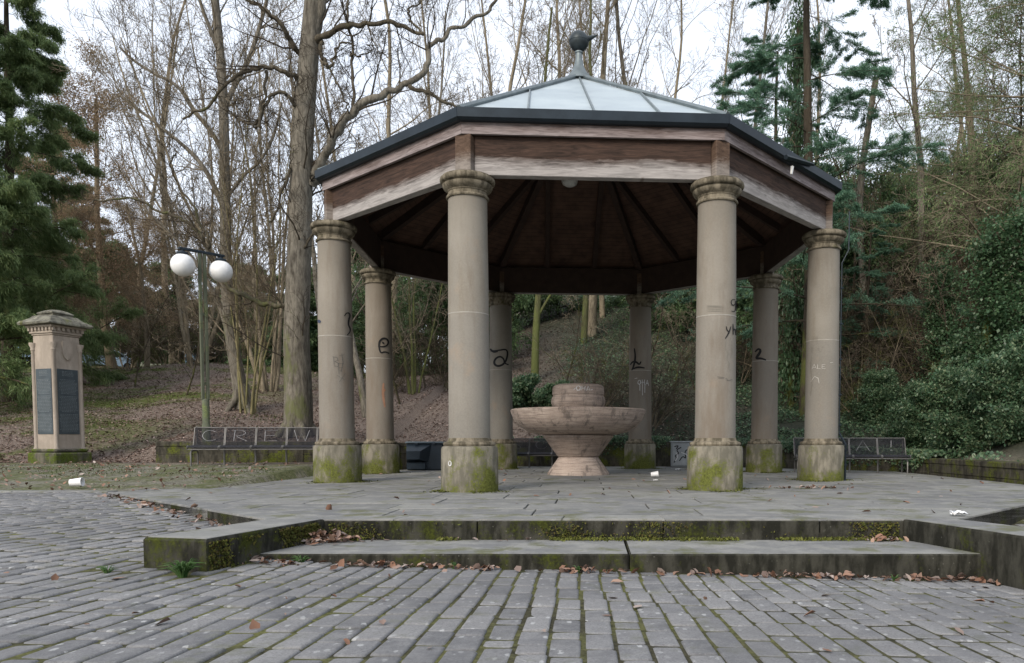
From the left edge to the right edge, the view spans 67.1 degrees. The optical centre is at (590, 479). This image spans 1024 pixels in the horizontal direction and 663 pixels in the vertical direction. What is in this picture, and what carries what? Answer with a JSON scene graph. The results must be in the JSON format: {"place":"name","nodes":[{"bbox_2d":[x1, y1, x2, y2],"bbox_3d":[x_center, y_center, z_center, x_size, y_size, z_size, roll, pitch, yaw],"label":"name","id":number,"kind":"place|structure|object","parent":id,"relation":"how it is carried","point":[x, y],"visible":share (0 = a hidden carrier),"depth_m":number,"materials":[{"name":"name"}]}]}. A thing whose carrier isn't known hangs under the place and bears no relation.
{"place":"outdoors","nodes":[
{"label":"outdoors","id":0,"kind":"place"},
{"bbox_2d":[0,491,1023,662],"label":"paving","id":1,"kind":"structure","parent":0,"point":[463,645],"depth_m":5.18,"materials":[{"name":"stone"}]},
{"bbox_2d":[0,461,999,650],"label":"fallen leaves","id":2,"kind":"object","parent":1,"relation":"on","point":[333,537],"visible":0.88,"depth_m":6.79,"materials":[{"name":"brown plant"}]},
{"bbox_2d":[0,295,1023,490],"bbox_3d":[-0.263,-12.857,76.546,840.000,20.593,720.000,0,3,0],"label":"ground","id":3,"kind":"structure","parent":0,"point":[1015,451],"depth_m":25.05,"materials":[{"name":"brown soil"},{"name":"moss"}]},
{"bbox_2d":[17,310,93,463],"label":"memorial pillar","id":4,"kind":"structure","parent":3,"relation":"on","point":[56,348],"depth_m":18.25,"materials":[{"name":"stone"}]},
{"bbox_2d":[0,126,113,372],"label":"yew tree","id":5,"kind":"object","parent":3,"relation":"on","point":[29,171],"visible":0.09,"depth_m":36.69,"materials":[{"name":"green plant"}]},
{"bbox_2d":[0,120,115,407],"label":"yew tree","id":6,"kind":"object","parent":3,"relation":"on","point":[17,191],"visible":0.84,"depth_m":26.10,"materials":[{"name":"green plant"}]},
{"bbox_2d":[0,0,147,401],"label":"yew tree","id":7,"kind":"object","parent":3,"relation":"on","point":[27,72],"visible":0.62,"depth_m":28.59,"materials":[{"name":"green plant"}]},
{"bbox_2d":[28,188,119,344],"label":"brown leaved tree","id":8,"kind":"object","parent":3,"relation":"on","point":[77,302],"visible":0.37,"depth_m":32.32,"materials":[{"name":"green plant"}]},
{"bbox_2d":[62,239,135,350],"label":"dark evergreen","id":9,"kind":"object","parent":3,"relation":"on","point":[107,289],"visible":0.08,"depth_m":54.30,"materials":[{"name":"green plant"}]},
{"bbox_2d":[15,32,186,368],"bbox_3d":[-23.101,-12.020,35.765,7.654,14.307,8.088,-1,3,-13],"label":"brown leaved tree","id":10,"kind":"object","parent":3,"relation":"on","point":[95,109],"visible":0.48,"depth_m":34.35,"materials":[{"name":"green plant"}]},
{"bbox_2d":[80,267,173,368],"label":"bare shrub","id":11,"kind":"object","parent":3,"relation":"on","point":[123,344],"visible":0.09,"depth_m":41.96,"materials":[{"name":"brown plant"}]},
{"bbox_2d":[83,179,209,366],"bbox_3d":[-20.422,-9.332,34.926,5.014,8.870,4.746,2,3,33],"label":"brown leaved tree","id":12,"kind":"object","parent":3,"relation":"on","point":[135,301],"visible":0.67,"depth_m":34.78,"materials":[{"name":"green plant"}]},
{"bbox_2d":[75,0,218,366],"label":"bare tree","id":13,"kind":"object","parent":3,"relation":"on","point":[168,112],"visible":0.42,"depth_m":44.05,"materials":[{"name":"brown plant"}]},
{"bbox_2d":[89,0,223,363],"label":"bare tree","id":14,"kind":"object","parent":3,"relation":"on","point":[167,74],"visible":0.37,"depth_m":44.45,"materials":[{"name":"brown plant"}]},
{"bbox_2d":[112,274,203,386],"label":"sapling","id":15,"kind":"object","parent":3,"relation":"on","point":[158,315],"visible":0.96,"depth_m":31.49,"materials":[{"name":"brown plant"}]},
{"bbox_2d":[113,194,219,362],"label":"brown leaved tree","id":16,"kind":"object","parent":3,"relation":"on","point":[165,314],"visible":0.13,"depth_m":43.73,"materials":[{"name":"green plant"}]},
{"bbox_2d":[44,0,303,412],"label":"bare tree","id":17,"kind":"object","parent":3,"relation":"on","point":[216,36],"visible":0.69,"depth_m":24.78,"materials":[{"name":"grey plant"}]},
{"bbox_2d":[65,0,282,365],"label":"bare tree","id":18,"kind":"object","parent":3,"relation":"on","point":[185,334],"visible":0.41,"depth_m":32.65,"materials":[{"name":"brown plant"}]},
{"bbox_2d":[97,272,252,366],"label":"bare shrub","id":19,"kind":"object","parent":3,"relation":"on","point":[154,359],"visible":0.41,"depth_m":39.64,"materials":[{"name":"brown plant"}]},
{"bbox_2d":[0,362,364,482],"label":"grass","id":20,"kind":"structure","parent":3,"relation":"on","point":[256,416],"depth_m":23.74,"materials":[{"name":"plant"}]},
{"bbox_2d":[149,283,223,395],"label":"sapling","id":21,"kind":"object","parent":3,"relation":"on","point":[193,328],"visible":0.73,"depth_m":27.18,"materials":[{"name":"brown plant"}]},
{"bbox_2d":[170,246,232,438],"bbox_3d":[-9.623,-3.103,19.065,0.549,5.088,1.469,2,4,40],"label":"street lamp","id":22,"kind":"object","parent":3,"relation":"on","point":[182,263],"visible":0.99,"depth_m":19.02,"materials":[{"name":"green metal"}]},
{"bbox_2d":[127,270,281,364],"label":"bare shrub","id":23,"kind":"object","parent":3,"relation":"on","point":[215,343],"visible":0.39,"depth_m":39.60,"materials":[{"name":"brown plant"}]},
{"bbox_2d":[97,0,347,391],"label":"bare tree","id":24,"kind":"object","parent":3,"relation":"on","point":[275,373],"visible":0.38,"depth_m":29.22,"materials":[{"name":"brown plant"}]},
{"bbox_2d":[112,0,337,413],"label":"bare tree","id":25,"kind":"object","parent":3,"relation":"on","point":[254,398],"visible":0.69,"depth_m":24.02,"materials":[{"name":"brown plant"}]},
{"bbox_2d":[186,426,318,465],"bbox_3d":[-7.414,-0.755,17.672,3.402,0.928,0.611,0,3,-9],"label":"bench","id":26,"kind":"object","parent":3,"relation":"on","point":[196,447],"visible":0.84,"depth_m":17.71,"materials":[{"name":"metal"}]},
{"bbox_2d":[230,5,288,346],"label":"bare tree","id":27,"kind":"object","parent":3,"relation":"on","point":[269,230],"visible":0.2,"depth_m":51.83,"materials":[{"name":"brown plant"}]},
{"bbox_2d":[265,264,317,372],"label":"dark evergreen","id":28,"kind":"object","parent":3,"relation":"on","point":[314,342],"visible":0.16,"depth_m":48.97,"materials":[{"name":"green plant"}]},
{"bbox_2d":[236,0,363,321],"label":"bare tree","id":29,"kind":"object","parent":3,"relation":"on","point":[314,266],"visible":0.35,"depth_m":43.86,"materials":[{"name":"brown plant"}]},
{"bbox_2d":[51,0,561,438],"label":"bare tree","id":30,"kind":"object","parent":3,"relation":"on","point":[298,393],"visible":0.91,"depth_m":19.63,"materials":[{"name":"grey plant"}]},
{"bbox_2d":[249,0,385,377],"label":"bare tree","id":31,"kind":"object","parent":3,"relation":"on","point":[326,100],"visible":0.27,"depth_m":44.87,"materials":[{"name":"brown plant"}]},
{"bbox_2d":[279,54,419,417],"bbox_3d":[-8.020,-8.134,26.386,5.613,12.344,4.290,0,3,0],"label":"bare tree","id":32,"kind":"object","parent":3,"relation":"on","point":[360,380],"visible":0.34,"depth_m":25.74,"materials":[{"name":"brown plant"}]},
{"bbox_2d":[0,304,783,462],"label":"leaf litter","id":33,"kind":"object","parent":3,"relation":"on","point":[151,422],"visible":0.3,"depth_m":25.29,"materials":[{"name":"brown plant"}]},
{"bbox_2d":[318,0,467,371],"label":"bare tree","id":34,"kind":"object","parent":3,"relation":"on","point":[388,121],"visible":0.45,"depth_m":37.60,"materials":[{"name":"brown plant"}]},
{"bbox_2d":[353,310,439,393],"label":"bare shrub","id":35,"kind":"object","parent":3,"relation":"on","point":[398,371],"visible":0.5,"depth_m":30.52,"materials":[{"name":"brown plant"}]},
{"bbox_2d":[351,261,447,376],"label":"evergreen shrub","id":36,"kind":"object","parent":3,"relation":"on","point":[358,328],"visible":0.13,"depth_m":37.97,"materials":[{"name":"green plant"}]},
{"bbox_2d":[374,0,449,128],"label":"bare tree","id":37,"kind":"object","parent":3,"relation":"on","point":[434,83],"visible":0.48,"depth_m":42.25,"materials":[{"name":"brown plant"}]},
{"bbox_2d":[391,96,447,394],"bbox_3d":[-6.228,-9.556,31.036,4.610,12.600,5.060,1,3,20],"label":"bare tree","id":38,"kind":"object","parent":3,"relation":"on","point":[412,389],"visible":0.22,"depth_m":30.27,"materials":[{"name":"brown plant"}]},
{"bbox_2d":[384,0,473,352],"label":"bare tree","id":39,"kind":"object","parent":3,"relation":"on","point":[443,57],"visible":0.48,"depth_m":55.78,"materials":[{"name":"brown plant"}]},
{"bbox_2d":[392,300,489,391],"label":"bare shrub","id":40,"kind":"object","parent":3,"relation":"on","point":[432,355],"visible":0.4,"depth_m":32.21,"materials":[{"name":"brown plant"}]},
{"bbox_2d":[395,276,540,368],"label":"evergreen shrub","id":41,"kind":"object","parent":3,"relation":"on","point":[420,294],"visible":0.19,"depth_m":34.37,"materials":[{"name":"green plant"}]},
{"bbox_2d":[441,0,507,102],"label":"bare tree","id":42,"kind":"object","parent":3,"relation":"on","point":[487,54],"visible":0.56,"depth_m":42.07,"materials":[{"name":"brown plant"}]},
{"bbox_2d":[403,0,585,117],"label":"bare tree","id":43,"kind":"object","parent":3,"relation":"on","point":[521,26],"visible":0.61,"depth_m":35.07,"materials":[{"name":"brown plant"}]},
{"bbox_2d":[512,370,541,408],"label":"evergreen shrub","id":44,"kind":"object","parent":3,"relation":"on","point":[523,387],"visible":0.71,"depth_m":26.89,"materials":[{"name":"green plant"}]},
{"bbox_2d":[472,0,586,374],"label":"bare tree","id":45,"kind":"object","parent":3,"relation":"on","point":[538,309],"visible":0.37,"depth_m":31.08,"materials":[{"name":"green plant"}]},
{"bbox_2d":[461,0,613,99],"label":"bare tree","id":46,"kind":"object","parent":3,"relation":"on","point":[559,54],"visible":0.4,"depth_m":47.26,"materials":[{"name":"brown plant"}]},
{"bbox_2d":[108,466,1023,589],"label":"stone platform","id":47,"kind":"structure","parent":3,"relation":"on","point":[984,538],"depth_m":7.82,"materials":[{"name":"grey stone"}]},
{"bbox_2d":[405,441,445,469],"bbox_3d":[-4.496,-0.641,20.897,1.040,0.775,1.010,0,3,-4],"label":"grit bin","id":48,"kind":"object","parent":47,"relation":"on","point":[423,455],"visible":0.91,"depth_m":20.58,"materials":[{"name":"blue plastic"}]},
{"bbox_2d":[513,438,556,467],"bbox_3d":[-1.153,-0.764,22.611,2.722,0.928,0.611,0,3,0],"label":"bench","id":49,"kind":"object","parent":47,"relation":"on","point":[538,450],"visible":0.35,"depth_m":22.75,"materials":[{"name":"metal"}]},
{"bbox_2d":[208,521,899,570],"bbox_3d":[0.009,0.623,7.027,6.280,0.337,1.602,0,3,0],"label":"moss","id":50,"kind":"object","parent":47,"relation":"on","point":[288,531],"visible":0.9,"depth_m":7.73,"materials":[{"name":"green plant"}]},
{"bbox_2d":[510,383,645,476],"bbox_3d":[-0.298,-1.156,18.062,3.184,2.130,3.184,0,3,0],"label":"fountain","id":51,"kind":"object","parent":47,"relation":"on","point":[578,426],"visible":1,"depth_m":17.40,"materials":[{"name":"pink stone"}]},
{"bbox_2d":[310,30,849,492],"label":"pavilion","id":52,"kind":"structure","parent":47,"relation":"on","point":[578,180],"depth_m":14.45,"materials":[{"name":"stone"}]},
{"bbox_2d":[341,536,902,541],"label":"step moss","id":53,"kind":"object","parent":47,"relation":"on","point":[686,538],"visible":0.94,"depth_m":7.75,"materials":[{"name":"green plant"}]},
{"bbox_2d":[793,437,911,473],"bbox_3d":[6.426,-0.579,18.944,2.722,0.928,0.611,0,3,6],"label":"bench","id":54,"kind":"object","parent":47,"relation":"on","point":[877,454],"visible":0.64,"depth_m":19.04,"materials":[{"name":"metal"}]},
{"bbox_2d":[520,295,613,321],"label":"evergreen shrub","id":55,"kind":"object","parent":3,"relation":"on","point":[556,304],"visible":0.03,"depth_m":42.52,"materials":[{"name":"green plant"}]},
{"bbox_2d":[155,441,1023,484],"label":"retaining wall","id":56,"kind":"structure","parent":3,"relation":"on","point":[985,470],"depth_m":18.82,"materials":[{"name":"stone"}]},
{"bbox_2d":[513,435,1018,472],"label":"wall ivy","id":57,"kind":"object","parent":56,"relation":"on","point":[917,453],"depth_m":20.00,"materials":[{"name":"green plant"}]},
{"bbox_2d":[532,0,650,343],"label":"bare tree","id":58,"kind":"object","parent":3,"relation":"on","point":[585,306],"visible":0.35,"depth_m":35.39,"materials":[{"name":"brown plant"}]},
{"bbox_2d":[550,0,651,317],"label":"bare tree","id":59,"kind":"object","parent":3,"relation":"on","point":[601,303],"visible":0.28,"depth_m":41.57,"materials":[{"name":"brown plant"}]},
{"bbox_2d":[554,310,663,406],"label":"bare shrub","id":60,"kind":"object","parent":3,"relation":"on","point":[596,367],"visible":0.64,"depth_m":26.40,"materials":[{"name":"brown plant"}]},
{"bbox_2d":[540,0,705,336],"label":"bare tree","id":61,"kind":"object","parent":3,"relation":"on","point":[593,299],"visible":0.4,"depth_m":37.44,"materials":[{"name":"brown plant"}]},
{"bbox_2d":[566,0,693,323],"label":"bare tree","id":62,"kind":"object","parent":3,"relation":"on","point":[618,34],"visible":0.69,"depth_m":37.82,"materials":[{"name":"brown plant"}]},
{"bbox_2d":[601,316,695,431],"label":"bare shrub","id":63,"kind":"object","parent":3,"relation":"on","point":[665,399],"visible":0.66,"depth_m":25.01,"materials":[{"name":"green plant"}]},
{"bbox_2d":[609,288,695,332],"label":"evergreen shrub","id":64,"kind":"object","parent":3,"relation":"on","point":[680,305],"visible":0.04,"depth_m":36.37,"materials":[{"name":"green plant"}]},
{"bbox_2d":[608,0,738,104],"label":"bare tree","id":65,"kind":"object","parent":3,"relation":"on","point":[680,52],"visible":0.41,"depth_m":53.96,"materials":[{"name":"brown plant"}]},
{"bbox_2d":[703,0,773,119],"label":"bare tree","id":66,"kind":"object","parent":3,"relation":"on","point":[729,37],"visible":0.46,"depth_m":44.56,"materials":[{"name":"brown plant"}]},
{"bbox_2d":[698,0,816,127],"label":"bare tree","id":67,"kind":"object","parent":3,"relation":"on","point":[766,31],"visible":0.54,"depth_m":44.97,"materials":[{"name":"brown plant"}]},
{"bbox_2d":[546,295,980,449],"bbox_3d":[11.748,-7.382,34.766,36.079,12.617,32.101,0,3,0],"label":"ivy carpet","id":68,"kind":"object","parent":3,"relation":"on","point":[797,413],"visible":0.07,"depth_m":29.22,"materials":[{"name":"green plant"}]},
{"bbox_2d":[676,224,860,364],"bbox_3d":[7.316,-8.245,33.072,8.236,8.857,7.578,-2,3,-29],"label":"evergreen shrub","id":69,"kind":"object","parent":3,"relation":"on","point":[741,311],"visible":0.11,"depth_m":31.42,"materials":[{"name":"green plant"}]},
{"bbox_2d":[690,33,859,315],"bbox_3d":[7.978,-11.906,33.458,6.813,13.406,8.079,-2,3,-30],"label":"cedar tree","id":70,"kind":"object","parent":3,"relation":"on","point":[754,79],"visible":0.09,"depth_m":32.09,"materials":[{"name":"green plant"}]},
{"bbox_2d":[771,0,821,409],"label":"ivy clad tree","id":71,"kind":"object","parent":3,"relation":"on","point":[794,73],"visible":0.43,"depth_m":26.45,"materials":[{"name":"green plant"}]},
{"bbox_2d":[652,0,996,417],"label":"cedar tree","id":72,"kind":"object","parent":3,"relation":"on","point":[760,58],"visible":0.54,"depth_m":24.25,"materials":[{"name":"green plant"}]},
{"bbox_2d":[778,164,929,317],"bbox_3d":[12.531,-10.401,36.881,7.578,8.857,8.236,-3,4,-45],"label":"evergreen shrub","id":73,"kind":"object","parent":3,"relation":"on","point":[879,182],"depth_m":33.81,"materials":[{"name":"green plant"}]},
{"bbox_2d":[778,249,933,395],"bbox_3d":[9.583,-5.236,26.646,6.820,5.446,7.214,3,4,43],"label":"bare shrub","id":74,"kind":"object","parent":3,"relation":"on","point":[876,325],"visible":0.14,"depth_m":26.10,"materials":[{"name":"brown plant"}]},
{"bbox_2d":[780,297,935,418],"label":"bare shrub","id":75,"kind":"object","parent":3,"relation":"on","point":[849,389],"visible":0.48,"depth_m":23.97,"materials":[{"name":"brown plant"}]},
{"bbox_2d":[772,113,954,372],"bbox_3d":[9.815,-8.446,27.825,6.153,9.066,6.611,1,3,17],"label":"sapling","id":76,"kind":"object","parent":3,"relation":"on","point":[851,224],"visible":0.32,"depth_m":27.54,"materials":[{"name":"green plant"}]},
{"bbox_2d":[848,74,883,356],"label":"bare tree","id":77,"kind":"object","parent":3,"relation":"on","point":[860,183],"visible":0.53,"depth_m":30.54,"materials":[{"name":"brown plant"}]},
{"bbox_2d":[780,260,958,382],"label":"bare shrub","id":78,"kind":"object","parent":3,"relation":"on","point":[891,323],"visible":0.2,"depth_m":26.07,"materials":[{"name":"brown plant"}]},
{"bbox_2d":[843,365,909,428],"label":"evergreen shrub","id":79,"kind":"object","parent":3,"relation":"on","point":[879,391],"visible":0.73,"depth_m":22.94,"materials":[{"name":"green plant"}]},
{"bbox_2d":[799,198,957,337],"bbox_3d":[12.098,-8.429,32.335,6.495,7.592,7.060,1,3,26],"label":"evergreen shrub","id":80,"kind":"object","parent":3,"relation":"on","point":[848,262],"visible":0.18,"depth_m":30.92,"materials":[{"name":"green plant"}]},
{"bbox_2d":[839,222,921,397],"bbox_3d":[9.259,-5.490,25.723,3.088,6.077,3.662,2,4,41],"label":"cedar tree","id":81,"kind":"object","parent":3,"relation":"on","point":[885,251],"visible":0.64,"depth_m":25.62,"materials":[{"name":"green plant"}]},
{"bbox_2d":[841,237,956,400],"bbox_3d":[9.800,-5.334,26.509,3.906,5.819,3.636,-1,3,-26],"label":"sapling","id":82,"kind":"object","parent":3,"relation":"on","point":[887,307],"visible":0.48,"depth_m":25.94,"materials":[{"name":"green plant"}]},
{"bbox_2d":[839,254,980,398],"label":"bare shrub","id":83,"kind":"object","parent":3,"relation":"on","point":[907,336],"visible":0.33,"depth_m":24.66,"materials":[{"name":"brown plant"}]},
{"bbox_2d":[877,376,943,448],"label":"evergreen shrub","id":84,"kind":"object","parent":3,"relation":"on","point":[907,427],"visible":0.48,"depth_m":20.48,"materials":[{"name":"green plant"}]},
{"bbox_2d":[839,181,1006,342],"bbox_3d":[12.632,-7.564,29.264,8.282,6.490,8.760,0,3,-1],"label":"bare shrub","id":85,"kind":"object","parent":3,"relation":"on","point":[961,262],"visible":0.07,"depth_m":27.77,"materials":[{"name":"brown plant"}]},
{"bbox_2d":[833,0,1023,331],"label":"larch tree","id":86,"kind":"object","parent":3,"relation":"on","point":[1018,140],"visible":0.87,"depth_m":23.70,"materials":[{"name":"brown plant"}]},
{"bbox_2d":[846,149,1013,312],"bbox_3d":[14.718,-9.348,31.446,9.256,7.901,9.790,1,3,18],"label":"bare shrub","id":87,"kind":"object","parent":3,"relation":"on","point":[880,196],"visible":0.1,"depth_m":30.24,"materials":[{"name":"brown plant"}]},
{"bbox_2d":[895,245,964,374],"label":"sapling","id":88,"kind":"object","parent":3,"relation":"on","point":[935,279],"visible":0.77,"depth_m":22.83,"materials":[{"name":"green plant"}]},
{"bbox_2d":[860,185,1012,332],"bbox_3d":[13.475,-6.720,25.629,8.245,6.290,7.795,1,3,15],"label":"bare shrub","id":89,"kind":"object","parent":3,"relation":"on","point":[966,299],"visible":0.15,"depth_m":26.45,"materials":[{"name":"brown plant"}]},
{"bbox_2d":[863,0,1012,343],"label":"bare tree","id":90,"kind":"object","parent":3,"relation":"on","point":[914,93],"visible":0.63,"depth_m":28.89,"materials":[{"name":"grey plant"}]},
{"bbox_2d":[909,245,968,383],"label":"ivy clad tree","id":91,"kind":"object","parent":3,"relation":"on","point":[935,325],"visible":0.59,"depth_m":23.31,"materials":[{"name":"green plant"}]},
{"bbox_2d":[868,0,1023,308],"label":"larch tree","id":92,"kind":"object","parent":3,"relation":"on","point":[957,10],"visible":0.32,"depth_m":31.39,"materials":[{"name":"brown plant"}]},
{"bbox_2d":[910,360,989,452],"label":"evergreen shrub","id":93,"kind":"object","parent":3,"relation":"on","point":[944,392],"visible":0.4,"depth_m":18.45,"materials":[{"name":"green plant"}]},
{"bbox_2d":[876,0,1023,158],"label":"bare tree","id":94,"kind":"object","parent":3,"relation":"on","point":[943,8],"visible":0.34,"depth_m":44.77,"materials":[{"name":"brown plant"}]},
{"bbox_2d":[883,0,1023,272],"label":"larch tree","id":95,"kind":"object","parent":3,"relation":"on","point":[1010,45],"visible":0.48,"depth_m":26.83,"materials":[{"name":"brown plant"}]},
{"bbox_2d":[891,7,1023,330],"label":"sapling","id":96,"kind":"object","parent":3,"relation":"on","point":[1021,33],"visible":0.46,"depth_m":27.07,"materials":[{"name":"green plant"}]},
{"bbox_2d":[913,55,1001,203],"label":"larch tree","id":97,"kind":"object","parent":3,"relation":"on","point":[960,126],"visible":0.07,"depth_m":39.34,"materials":[{"name":"green plant"}]},
{"bbox_2d":[926,326,1014,381],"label":"evergreen shrub","id":98,"kind":"object","parent":3,"relation":"on","point":[955,356],"visible":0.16,"depth_m":20.27,"materials":[{"name":"green plant"}]},
{"bbox_2d":[925,0,1023,256],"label":"larch tree","id":99,"kind":"object","parent":3,"relation":"on","point":[1017,83],"visible":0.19,"depth_m":30.66,"materials":[{"name":"green plant"}]},
{"bbox_2d":[938,202,1023,369],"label":"ivy clad tree","id":100,"kind":"object","parent":3,"relation":"on","point":[987,280],"visible":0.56,"depth_m":19.91,"materials":[{"name":"green plant"}]},
{"bbox_2d":[944,350,1023,457],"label":"evergreen shrub","id":101,"kind":"object","parent":3,"relation":"on","point":[998,386],"visible":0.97,"depth_m":16.97,"materials":[{"name":"green plant"}]},
{"bbox_2d":[951,121,1023,302],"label":"evergreen shrub","id":102,"kind":"object","parent":3,"relation":"on","point":[992,175],"visible":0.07,"depth_m":31.31,"materials":[{"name":"green plant"}]},
{"bbox_2d":[975,184,1023,352],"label":"ivy clad tree","id":103,"kind":"object","parent":3,"relation":"on","point":[1013,316],"visible":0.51,"depth_m":19.34,"materials":[{"name":"green plant"}]},
{"bbox_2d":[991,324,1023,383],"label":"evergreen shrub","id":104,"kind":"object","parent":3,"relation":"on","point":[1017,342],"visible":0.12,"depth_m":17.18,"materials":[{"name":"green plant"}]},
{"bbox_2d":[0,0,1023,370],"label":"sky","id":105,"kind":"structure","parent":0,"point":[695,35],"materials":[{"name":"white"}]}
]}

